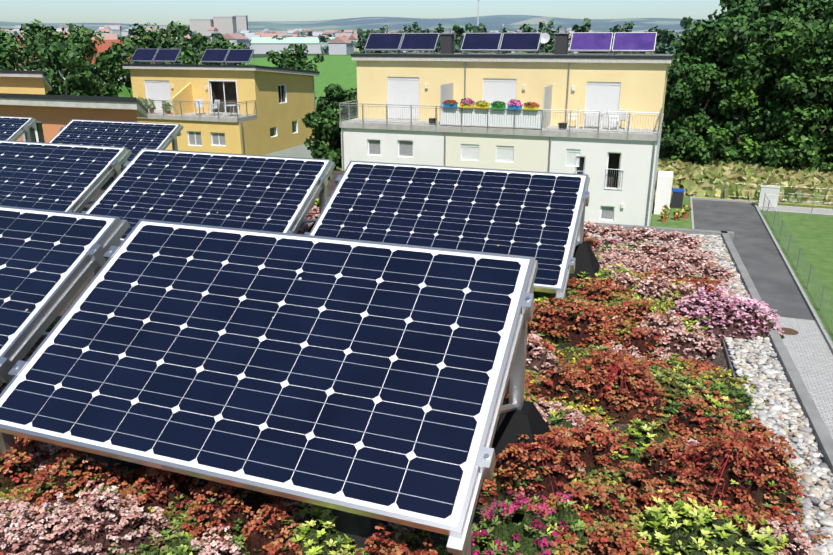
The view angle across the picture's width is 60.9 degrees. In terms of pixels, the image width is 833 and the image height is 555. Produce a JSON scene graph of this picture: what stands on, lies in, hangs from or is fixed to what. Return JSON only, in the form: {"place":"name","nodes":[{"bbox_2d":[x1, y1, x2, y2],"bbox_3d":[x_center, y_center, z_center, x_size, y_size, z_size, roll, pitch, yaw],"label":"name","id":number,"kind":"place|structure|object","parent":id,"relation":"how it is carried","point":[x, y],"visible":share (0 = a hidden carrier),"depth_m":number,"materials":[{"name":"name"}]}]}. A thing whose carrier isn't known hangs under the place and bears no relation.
{"place":"outdoors","nodes":[
{"label":"outdoors","id":0,"kind":"place"},
{"bbox_2d":[0,70,51,94],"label":"yellow house","id":1,"kind":"structure","parent":0,"point":[22,82],"depth_m":31.50,"materials":[{"name":"paint"}]},
{"bbox_2d":[0,15,713,60],"bbox_3d":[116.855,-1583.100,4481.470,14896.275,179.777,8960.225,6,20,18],"label":"terrain hills","id":2,"kind":"structure","parent":0,"point":[513,23],"depth_m":3813.06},
{"bbox_2d":[56,55,679,142],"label":"maize field","id":3,"kind":"structure","parent":0,"point":[341,70],"depth_m":164.73,"materials":[{"name":"green plant"}]},
{"bbox_2d":[0,0,827,24],"label":"sky","id":4,"kind":"structure","parent":0,"point":[160,12],"materials":[{"name":"blue"}]},
{"bbox_2d":[0,0,832,172],"bbox_3d":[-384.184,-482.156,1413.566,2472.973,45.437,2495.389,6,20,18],"label":"trees","id":5,"kind":"object","parent":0,"point":[798,34],"depth_m":51.12,"materials":[{"name":"green plant"}]},
{"bbox_2d":[27,170,832,554],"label":"flat roof","id":6,"kind":"structure","parent":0,"point":[803,398],"depth_m":3.32,"materials":[{"name":"leafy plants"},{"name":"gravel"},{"name":"soil"}]},
{"bbox_2d":[0,116,36,141],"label":"solar panel","id":7,"kind":"object","parent":6,"relation":"on","point":[13,128],"visible":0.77,"depth_m":9.22,"materials":[{"name":"blue glass"}]},
{"bbox_2d":[0,205,129,386],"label":"solar panel","id":8,"kind":"object","parent":6,"relation":"on","point":[51,261],"visible":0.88,"depth_m":2.85,"materials":[{"name":"blue glass"}]},
{"bbox_2d":[0,140,131,212],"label":"solar panel","id":9,"kind":"object","parent":6,"relation":"on","point":[75,178],"visible":0.75,"depth_m":5.54,"materials":[{"name":"blue glass"}]},
{"bbox_2d":[48,119,183,181],"bbox_3d":[-3.771,-1.483,8.553,1.940,0.705,0.935,6,20,18],"label":"solar panel","id":10,"kind":"object","parent":6,"relation":"on","point":[135,138],"visible":0.46,"depth_m":8.61,"materials":[{"name":"blue glass"}]},
{"bbox_2d":[81,148,335,241],"bbox_3d":[-1.524,-0.504,5.046,1.940,0.635,0.935,6,20,18],"label":"solar panel","id":11,"kind":"object","parent":6,"relation":"on","point":[264,193],"visible":0.75,"depth_m":5.04,"materials":[{"name":"blue glass"}]},
{"bbox_2d":[0,219,555,554],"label":"solar panel","id":12,"kind":"object","parent":6,"relation":"on","point":[358,388],"visible":0.98,"depth_m":2.30,"materials":[{"name":"blue glass"}]},
{"bbox_2d":[0,200,814,554],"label":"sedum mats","id":13,"kind":"object","parent":6,"relation":"on","point":[504,530],"visible":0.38,"depth_m":2.31,"materials":[{"name":"red plant"}]},
{"bbox_2d":[0,197,830,554],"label":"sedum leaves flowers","id":14,"kind":"object","parent":13,"relation":"on","point":[126,497],"visible":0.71,"depth_m":2.34,"materials":[{"name":"red plant"}]},
{"bbox_2d":[304,161,600,307],"bbox_3d":[0.173,-0.314,4.477,1.940,0.635,0.935,6,20,18],"label":"solar panel","id":15,"kind":"object","parent":6,"relation":"on","point":[539,216],"visible":0.77,"depth_m":4.46,"materials":[{"name":"blue glass"}]},
{"bbox_2d":[585,228,832,554],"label":"gravel strip pebbles","id":16,"kind":"object","parent":6,"relation":"on","point":[760,365],"visible":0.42,"depth_m":2.82,"materials":[{"name":"white gravel"}]},
{"bbox_2d":[320,50,832,225],"bbox_3d":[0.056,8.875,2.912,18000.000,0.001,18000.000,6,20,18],"label":"ground","id":17,"kind":"structure","parent":0,"point":[778,204],"depth_m":42.03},
{"bbox_2d":[0,93,147,142],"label":"salmon house","id":18,"kind":"structure","parent":17,"relation":"on","point":[52,115],"depth_m":17.39,"materials":[{"name":"orange paint"}]},
{"bbox_2d":[122,64,319,157],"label":"house","id":19,"kind":"structure","parent":17,"relation":"on","point":[284,98],"depth_m":48.76,"materials":[{"name":"yellow paint"}]},
{"bbox_2d":[130,49,254,64],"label":"solar panels","id":20,"kind":"object","parent":19,"relation":"on","point":[222,56],"visible":0.9,"depth_m":49.41,"materials":[{"name":"blue glass"}]},
{"bbox_2d":[140,99,256,121],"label":"house balcony fittings","id":21,"kind":"object","parent":19,"relation":"attached to","point":[199,103],"visible":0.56,"depth_m":47.08,"materials":[{"name":"grey metal"}]},
{"bbox_2d":[0,0,592,83],"bbox_3d":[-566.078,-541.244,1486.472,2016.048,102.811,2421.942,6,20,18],"label":"distant town buildings","id":22,"kind":"structure","parent":17,"relation":"on","point":[262,42],"depth_m":589.12,"materials":[{"name":"grey"}]},
{"bbox_2d":[339,52,673,225],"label":"house","id":23,"kind":"structure","parent":17,"relation":"on","point":[616,166],"depth_m":34.66,"materials":[{"name":"yellow paint"}]},
{"bbox_2d":[339,100,661,140],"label":"house balcony fittings","id":24,"kind":"object","parent":23,"relation":"attached to","point":[513,116],"visible":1,"depth_m":33.89,"materials":[{"name":"white metal"}]},
{"bbox_2d":[364,28,656,54],"bbox_3d":[4.504,-12.277,36.865,15.170,1.350,1.380,6,20,18],"label":"house roof equipment","id":25,"kind":"object","parent":23,"relation":"on","point":[622,41],"visible":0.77,"depth_m":36.47,"materials":[{"name":"blue glass"}]},
{"bbox_2d":[651,121,832,438],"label":"lawn","id":26,"kind":"structure","parent":0,"point":[779,284],"depth_m":31.26,"materials":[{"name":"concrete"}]},
{"bbox_2d":[138,98,832,217],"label":"plants","id":27,"kind":"object","parent":26,"relation":"on","point":[713,173],"visible":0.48,"depth_m":45.47,"materials":[{"name":"green plant"}]},
{"bbox_2d":[654,171,832,330],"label":"fence","id":28,"kind":"object","parent":26,"relation":"on","point":[768,196],"visible":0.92,"depth_m":39.59,"materials":[{"name":"metal"}]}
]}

